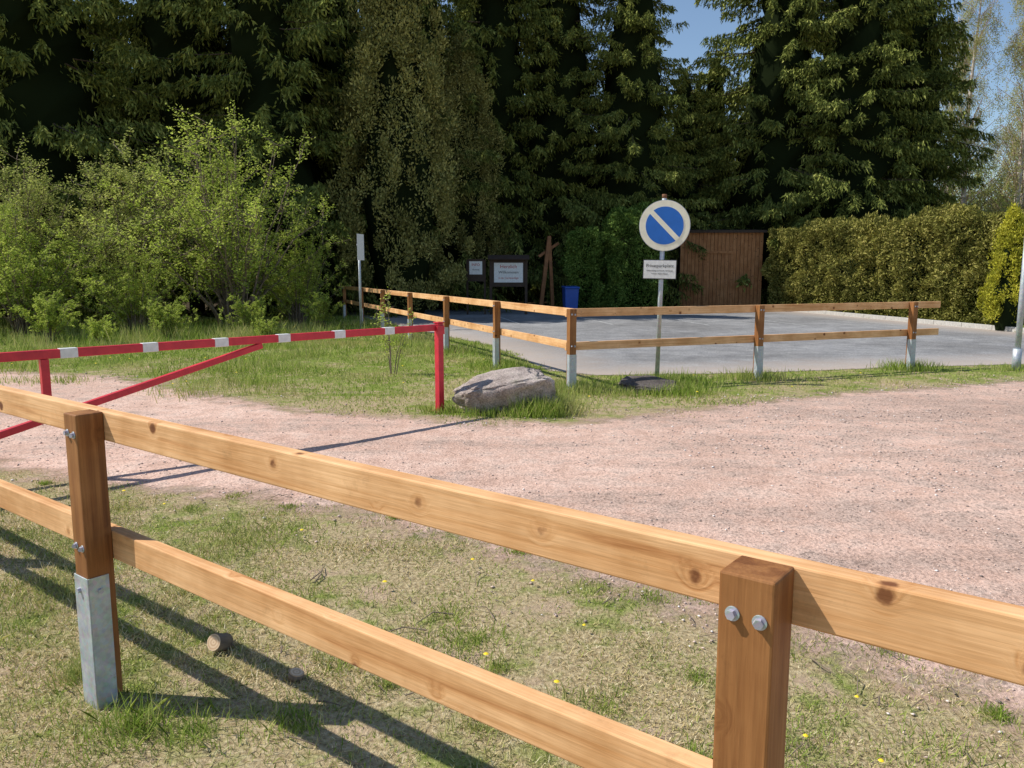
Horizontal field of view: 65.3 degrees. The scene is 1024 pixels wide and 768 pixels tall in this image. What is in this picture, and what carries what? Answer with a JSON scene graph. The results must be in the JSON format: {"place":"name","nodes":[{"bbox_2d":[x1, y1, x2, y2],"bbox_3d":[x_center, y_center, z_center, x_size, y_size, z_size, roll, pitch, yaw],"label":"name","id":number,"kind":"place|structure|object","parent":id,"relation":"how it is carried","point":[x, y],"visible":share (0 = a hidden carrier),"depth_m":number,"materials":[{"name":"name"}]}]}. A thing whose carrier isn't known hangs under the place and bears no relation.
{"place":"outdoors","nodes":[
{"label":"outdoors","id":0,"kind":"place"},
{"bbox_2d":[0,299,1023,767],"bbox_3d":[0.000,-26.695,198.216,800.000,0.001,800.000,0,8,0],"label":"ground","id":1,"kind":"structure","parent":0,"point":[516,621],"depth_m":3.25,"materials":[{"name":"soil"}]},
{"bbox_2d":[0,158,72,247],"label":"willow shrub","id":2,"kind":"object","parent":1,"relation":"on","point":[29,204],"visible":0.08,"depth_m":21.33,"materials":[{"name":"green plant"}]},
{"bbox_2d":[9,289,81,341],"bbox_3d":[-9.412,-1.414,16.637,1.356,1.118,1.286,3,9,22],"label":"sapling","id":3,"kind":"object","parent":1,"relation":"on","point":[47,321],"visible":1,"depth_m":16.46,"materials":[{"name":"green plant"}]},
{"bbox_2d":[0,198,115,334],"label":"hazel shrub","id":4,"kind":"object","parent":1,"relation":"on","point":[22,281],"visible":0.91,"depth_m":18.14,"materials":[{"name":"green plant"}]},
{"bbox_2d":[0,133,134,330],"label":"willow shrub","id":5,"kind":"object","parent":1,"relation":"on","point":[23,202],"visible":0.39,"depth_m":19.76,"materials":[{"name":"green plant"}]},
{"bbox_2d":[80,314,116,343],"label":"sapling","id":6,"kind":"object","parent":1,"relation":"on","point":[95,326],"visible":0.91,"depth_m":15.97,"materials":[{"name":"green plant"}]},
{"bbox_2d":[0,0,206,322],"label":"spruce tree","id":7,"kind":"object","parent":1,"relation":"on","point":[52,81],"visible":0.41,"depth_m":23.79,"materials":[{"name":"green plant"}]},
{"bbox_2d":[66,249,191,332],"bbox_3d":[-8.937,-2.169,18.741,2.382,2.024,2.232,-1,8,-5],"label":"hazel shrub","id":8,"kind":"object","parent":1,"relation":"on","point":[123,311],"visible":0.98,"depth_m":18.61,"materials":[{"name":"green plant"}]},
{"bbox_2d":[85,0,178,299],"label":"spruce tree","id":9,"kind":"object","parent":1,"relation":"on","point":[121,3],"depth_m":41.16,"materials":[{"name":"green plant"}]},
{"bbox_2d":[22,124,243,324],"bbox_3d":[-9.957,-4.131,21.193,5.222,5.239,5.607,-7,11,-40],"label":"willow shrub","id":10,"kind":"object","parent":1,"relation":"on","point":[128,218],"visible":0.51,"depth_m":20.78,"materials":[{"name":"green plant"}]},
{"bbox_2d":[99,5,217,300],"bbox_3d":[-16.283,-12.765,40.356,10.852,23.346,11.904,4,9,26],"label":"spruce tree","id":11,"kind":"object","parent":1,"relation":"on","point":[117,138],"depth_m":38.99,"materials":[{"name":"green plant"}]},
{"bbox_2d":[140,295,199,336],"bbox_3d":[-7.359,-1.419,17.166,1.125,0.978,1.186,-2,8,-11],"label":"sapling","id":12,"kind":"object","parent":1,"relation":"on","point":[160,320],"visible":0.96,"depth_m":17.15,"materials":[{"name":"green plant"}]},
{"bbox_2d":[47,0,331,317],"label":"spruce tree","id":13,"kind":"object","parent":1,"relation":"on","point":[150,35],"visible":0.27,"depth_m":25.83,"materials":[{"name":"green plant"}]},
{"bbox_2d":[77,99,350,327],"bbox_3d":[-7.301,-4.387,20.443,5.934,5.952,6.601,0,8,0],"label":"hazel shrub","id":14,"kind":"object","parent":1,"relation":"on","point":[219,255],"visible":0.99,"depth_m":19.80,"materials":[{"name":"green plant"}]},
{"bbox_2d":[207,633,232,651],"bbox_3d":[-1.160,1.027,3.176,0.072,0.070,0.076,10,-12,25],"label":"cut log","id":15,"kind":"object","parent":1,"relation":"on","point":[217,642],"visible":0.98,"depth_m":3.15,"materials":[{"name":"brown wood"}]},
{"bbox_2d":[218,294,270,333],"bbox_3d":[-6.125,-1.606,18.482,1.125,0.978,1.186,0,8,-3],"label":"sapling","id":16,"kind":"object","parent":1,"relation":"on","point":[244,315],"visible":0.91,"depth_m":18.24,"materials":[{"name":"green plant"}]},
{"bbox_2d":[100,0,397,319],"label":"spruce tree","id":17,"kind":"object","parent":1,"relation":"on","point":[265,76],"visible":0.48,"depth_m":25.13,"materials":[{"name":"green plant"}]},
{"bbox_2d":[250,316,285,335],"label":"sapling","id":18,"kind":"object","parent":1,"relation":"on","point":[264,327],"visible":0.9,"depth_m":16.84,"materials":[{"name":"green plant"}]},
{"bbox_2d":[287,667,303,682],"bbox_3d":[-0.800,1.079,2.962,0.058,0.028,0.060,24,15,36],"label":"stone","id":19,"kind":"object","parent":1,"relation":"on","point":[295,673],"visible":1,"depth_m":2.95,"materials":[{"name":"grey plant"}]},
{"bbox_2d":[244,232,352,324],"bbox_3d":[-6.048,-2.946,22.255,3.031,2.576,2.840,-1,8,-5],"label":"hazel shrub","id":20,"kind":"object","parent":1,"relation":"on","point":[298,291],"visible":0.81,"depth_m":22.14,"materials":[{"name":"green plant"}]},
{"bbox_2d":[300,292,343,326],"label":"sapling","id":21,"kind":"object","parent":1,"relation":"on","point":[322,308],"visible":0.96,"depth_m":20.43,"materials":[{"name":"green plant"}]},
{"bbox_2d":[212,0,479,314],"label":"spruce tree","id":22,"kind":"object","parent":1,"relation":"on","point":[340,68],"visible":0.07,"depth_m":28.63,"materials":[{"name":"green plant"}]},
{"bbox_2d":[356,234,363,326],"bbox_3d":[-3.674,-2.431,19.349,0.072,2.360,0.420,2,8,12],"label":"traffic sign","id":23,"kind":"object","parent":1,"relation":"on","point":[360,247],"visible":0.91,"depth_m":19.30,"materials":[{"name":"metal"}]},
{"bbox_2d":[370,286,416,373],"bbox_3d":[-1.685,-0.776,11.575,0.747,1.278,0.541,0,8,0],"label":"sapling","id":24,"kind":"object","parent":1,"relation":"on","point":[389,343],"visible":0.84,"depth_m":11.59,"materials":[{"name":"green plant"}]},
{"bbox_2d":[323,0,474,315],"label":"cypress tree","id":25,"kind":"object","parent":1,"relation":"on","point":[396,206],"visible":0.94,"depth_m":25.50,"materials":[{"name":"green plant"}]},
{"bbox_2d":[359,0,532,312],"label":"spruce tree","id":26,"kind":"object","parent":1,"relation":"on","point":[467,188],"visible":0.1,"depth_m":29.68,"materials":[{"name":"green plant"}]},
{"bbox_2d":[11,357,883,767],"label":"dandelions","id":27,"kind":"object","parent":1,"relation":"on","point":[533,579],"visible":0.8,"depth_m":3.07,"materials":[{"name":"yellow plant"}]},
{"bbox_2d":[342,286,573,366],"bbox_3d":[-2.196,-1.371,17.156,0.153,1.180,15.576,-3,9,-22],"label":"wooden fence","id":28,"kind":"object","parent":1,"relation":"on","point":[496,330],"visible":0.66,"depth_m":13.53,"materials":[{"name":"brown wood"}]},
{"bbox_2d":[430,30,512,308],"bbox_3d":[-1.912,-8.030,30.722,3.572,10.654,3.910,-7,11,-41],"label":"cypress tree","id":29,"kind":"object","parent":1,"relation":"on","point":[462,82],"visible":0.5,"depth_m":29.99,"materials":[{"name":"green plant"}]},
{"bbox_2d":[442,1,544,300],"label":"spruce tree","id":30,"kind":"object","parent":1,"relation":"on","point":[516,293],"visible":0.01,"depth_m":39.38,"materials":[{"name":"green plant"}]},
{"bbox_2d":[452,367,560,413],"bbox_3d":[-0.074,0.144,8.604,1.138,0.520,0.609,-10,19,-12],"label":"boulder","id":31,"kind":"object","parent":1,"relation":"on","point":[494,388],"visible":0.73,"depth_m":8.37,"materials":[{"name":"stone"}]},
{"bbox_2d":[16,487,999,767],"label":"twigs","id":32,"kind":"object","parent":1,"relation":"on","point":[472,657],"visible":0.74,"depth_m":3.14,"materials":[{"name":"brown wood"}]},
{"bbox_2d":[425,0,596,310],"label":"spruce tree","id":33,"kind":"object","parent":1,"relation":"on","point":[495,29],"visible":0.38,"depth_m":31.83,"materials":[{"name":"green plant"}]},
{"bbox_2d":[0,385,1023,767],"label":"wooden fence","id":34,"kind":"object","parent":1,"relation":"on","point":[764,599],"visible":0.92,"depth_m":1.66,"materials":[{"name":"brown wood"}]},
{"bbox_2d":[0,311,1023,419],"bbox_3d":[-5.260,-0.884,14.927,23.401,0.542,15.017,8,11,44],"label":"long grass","id":35,"kind":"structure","parent":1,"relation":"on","point":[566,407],"depth_m":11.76,"materials":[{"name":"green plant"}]},
{"bbox_2d":[0,314,1023,431],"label":"meadow grass","id":36,"kind":"structure","parent":1,"relation":"on","point":[203,320],"depth_m":12.28,"materials":[{"name":"green plant"}]},
{"bbox_2d":[0,479,1023,767],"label":"grass tufts","id":37,"kind":"object","parent":1,"relation":"on","point":[282,721],"visible":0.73,"depth_m":2.91,"materials":[{"name":"green plant"}]},
{"bbox_2d":[513,14,548,300],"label":"spruce tree","id":38,"kind":"object","parent":1,"relation":"on","point":[519,293],"depth_m":41.36,"materials":[{"name":"green plant"}]},
{"bbox_2d":[486,0,640,306],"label":"spruce tree","id":39,"kind":"object","parent":1,"relation":"on","point":[554,154],"visible":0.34,"depth_m":32.53,"materials":[{"name":"green plant"}]},
{"bbox_2d":[527,0,729,306],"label":"spruce tree","id":40,"kind":"object","parent":1,"relation":"on","point":[637,158],"visible":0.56,"depth_m":31.78,"materials":[{"name":"green plant"}]},
{"bbox_2d":[619,375,678,393],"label":"stone slab","id":41,"kind":"structure","parent":1,"relation":"on","point":[636,382],"depth_m":9.90,"materials":[{"name":"stone"}]},
{"bbox_2d":[639,194,689,375],"bbox_3d":[1.995,-1.228,10.633,0.662,2.535,0.085,3,9,14],"label":"no parking sign","id":42,"kind":"object","parent":1,"relation":"on","point":[664,224],"visible":1,"depth_m":10.51,"materials":[{"name":"metal"}]},
{"bbox_2d":[656,48,672,137],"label":"spruce tree","id":43,"kind":"object","parent":1,"relation":"on","point":[665,91],"visible":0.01,"depth_m":37.23,"materials":[{"name":"green plant"}]},
{"bbox_2d":[341,309,1023,374],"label":"asphalt parking lot","id":44,"kind":"structure","parent":1,"relation":"on","point":[958,346],"depth_m":16.69,"materials":[{"name":"grey asphalt"}]},
{"bbox_2d":[466,259,485,313],"bbox_3d":[-1.222,-3.299,27.190,0.660,1.880,0.093,1,8,6],"label":"notice board","id":45,"kind":"object","parent":44,"relation":"on","point":[476,269],"visible":1,"depth_m":27.09,"materials":[{"name":"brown wood"}]},
{"bbox_2d":[488,255,529,313],"bbox_3d":[-0.120,-3.370,27.197,1.400,2.019,0.535,0,8,-3],"label":"notice board","id":46,"kind":"object","parent":44,"relation":"on","point":[508,270],"visible":1,"depth_m":27.09,"materials":[{"name":"brown wood"}]},
{"bbox_2d":[538,236,558,305],"bbox_3d":[1.366,-4.096,29.680,0.802,2.761,0.220,-1,8,-10],"label":"wooden play frame","id":47,"kind":"object","parent":44,"relation":"on","point":[547,252],"visible":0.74,"depth_m":29.58,"materials":[{"name":"brown wood"}]},
{"bbox_2d":[561,286,579,308],"bbox_3d":[2.049,-2.962,28.073,0.540,0.954,0.620,-1,8,-9],"label":"waste bin","id":48,"kind":"object","parent":44,"relation":"on","point":[570,294],"visible":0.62,"depth_m":27.84,"materials":[{"name":"blue plastic"}]},
{"bbox_2d":[558,224,611,307],"bbox_3d":[2.715,-4.235,29.181,1.916,3.239,2.043,-1,8,-8],"label":"laurel hedge","id":49,"kind":"object","parent":44,"relation":"on","point":[584,249],"visible":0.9,"depth_m":28.69,"materials":[{"name":"green plant"}]},
{"bbox_2d":[594,199,668,307],"bbox_3d":[4.439,-4.665,29.122,2.960,4.102,2.500,-1,8,-7],"label":"laurel hedge","id":50,"kind":"object","parent":44,"relation":"on","point":[629,250],"visible":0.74,"depth_m":28.60,"materials":[{"name":"green plant"}]},
{"bbox_2d":[492,314,907,326],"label":"parking bay lines","id":51,"kind":"object","parent":44,"relation":"on","point":[699,323],"visible":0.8,"depth_m":23.92,"materials":[{"name":"paint"}]},
{"bbox_2d":[796,311,1023,332],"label":"lot kerb","id":52,"kind":"structure","parent":44,"relation":"on","point":[960,324],"depth_m":22.74,"materials":[{"name":"concrete"}]},
{"bbox_2d":[976,202,1023,330],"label":"golden thuja","id":53,"kind":"object","parent":44,"relation":"on","point":[1005,274],"visible":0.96,"depth_m":19.61,"materials":[{"name":"yellow plant"}]},
{"bbox_2d":[1011,246,1023,370],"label":"steel post","id":54,"kind":"object","parent":44,"relation":"on","point":[1016,355],"visible":0.88,"depth_m":11.97,"materials":[{"name":"silver metal"}]},
{"bbox_2d":[601,64,769,305],"bbox_3d":[7.305,-7.904,35.275,7.204,11.844,7.383,-6,10,-36],"label":"spruce tree","id":55,"kind":"object","parent":1,"relation":"on","point":[697,96],"visible":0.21,"depth_m":34.48,"materials":[{"name":"green plant"}]},
{"bbox_2d":[671,229,767,305],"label":"wooden shed","id":56,"kind":"structure","parent":1,"relation":"on","point":[728,261],"depth_m":31.56,"materials":[{"name":"brown wood"}]},
{"bbox_2d":[691,45,762,291],"bbox_3d":[9.403,-8.949,38.076,7.817,13.586,7.628,-1,8,-7],"label":"spruce tree","id":57,"kind":"object","parent":1,"relation":"on","point":[708,83],"visible":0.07,"depth_m":36.76,"materials":[{"name":"green plant"}]},
{"bbox_2d":[565,301,940,389],"bbox_3d":[3.635,-0.508,11.092,6.398,1.180,0.153,-3,9,-22],"label":"wooden fence","id":58,"kind":"object","parent":1,"relation":"on","point":[758,338],"visible":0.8,"depth_m":10.89,"materials":[{"name":"brown wood"}]},
{"bbox_2d":[659,0,889,305],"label":"spruce tree","id":59,"kind":"object","parent":1,"relation":"on","point":[769,171],"visible":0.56,"depth_m":33.09,"materials":[{"name":"green plant"}]},
{"bbox_2d":[726,1,822,158],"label":"spruce tree","id":60,"kind":"object","parent":1,"relation":"on","point":[750,65],"depth_m":39.67,"materials":[{"name":"green plant"}]},
{"bbox_2d":[748,0,983,304],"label":"spruce tree","id":61,"kind":"object","parent":1,"relation":"on","point":[862,60],"visible":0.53,"depth_m":32.00,"materials":[{"name":"green plant"}]},
{"bbox_2d":[760,201,1023,324],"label":"clipped hedge","id":62,"kind":"object","parent":1,"relation":"on","point":[938,254],"visible":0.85,"depth_m":25.25,"materials":[{"name":"green plant"}]},
{"bbox_2d":[882,0,998,227],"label":"spruce tree","id":63,"kind":"object","parent":1,"relation":"on","point":[932,38],"visible":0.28,"depth_m":33.81,"materials":[{"name":"green plant"}]},
{"bbox_2d":[933,15,988,201],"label":"birch tree","id":64,"kind":"object","parent":1,"relation":"on","point":[964,97],"visible":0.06,"depth_m":47.68,"materials":[{"name":"green plant"}]},
{"bbox_2d":[933,0,1018,215],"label":"birch tree","id":65,"kind":"object","parent":1,"relation":"on","point":[975,51],"visible":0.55,"depth_m":40.04,"materials":[{"name":"green plant"}]},
{"bbox_2d":[940,159,1022,214],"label":"hazel shrub","id":66,"kind":"object","parent":1,"relation":"on","point":[973,192],"visible":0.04,"depth_m":44.47,"materials":[{"name":"green plant"}]},
{"bbox_2d":[940,161,1023,207],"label":"hazel shrub","id":67,"kind":"object","parent":1,"relation":"on","point":[992,182],"visible":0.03,"depth_m":47.68,"materials":[{"name":"green plant"}]},
{"bbox_2d":[960,0,1023,212],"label":"birch tree","id":68,"kind":"object","parent":1,"relation":"on","point":[1016,180],"visible":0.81,"depth_m":39.61,"materials":[{"name":"green plant"}]},
{"bbox_2d":[977,0,1023,213],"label":"birch tree","id":69,"kind":"object","parent":1,"relation":"on","point":[1021,104],"visible":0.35,"depth_m":42.47,"materials":[{"name":"green plant"}]},
{"bbox_2d":[982,73,1023,210],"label":"birch tree","id":70,"kind":"object","parent":1,"relation":"on","point":[1004,132],"visible":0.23,"depth_m":45.82,"materials":[{"name":"green plant"}]},
{"bbox_2d":[997,196,1023,211],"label":"hazel shrub","id":71,"kind":"object","parent":1,"relation":"on","point":[1009,204],"visible":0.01,"depth_m":33.62,"materials":[{"name":"green plant"}]},
{"bbox_2d":[0,369,1023,758],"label":"gravel path","id":72,"kind":"structure","parent":0,"point":[678,493],"depth_m":6.12,"materials":[{"name":"beige gravel"}]},
{"bbox_2d":[0,322,444,438],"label":"barrier gate","id":73,"kind":"structure","parent":72,"relation":"on","point":[42,357],"depth_m":6.45,"materials":[{"name":"red metal"}]},
{"bbox_2d":[73,0,1023,208],"label":"sky","id":74,"kind":"structure","parent":0,"point":[703,22],"materials":[{"name":"blue"}]}
]}

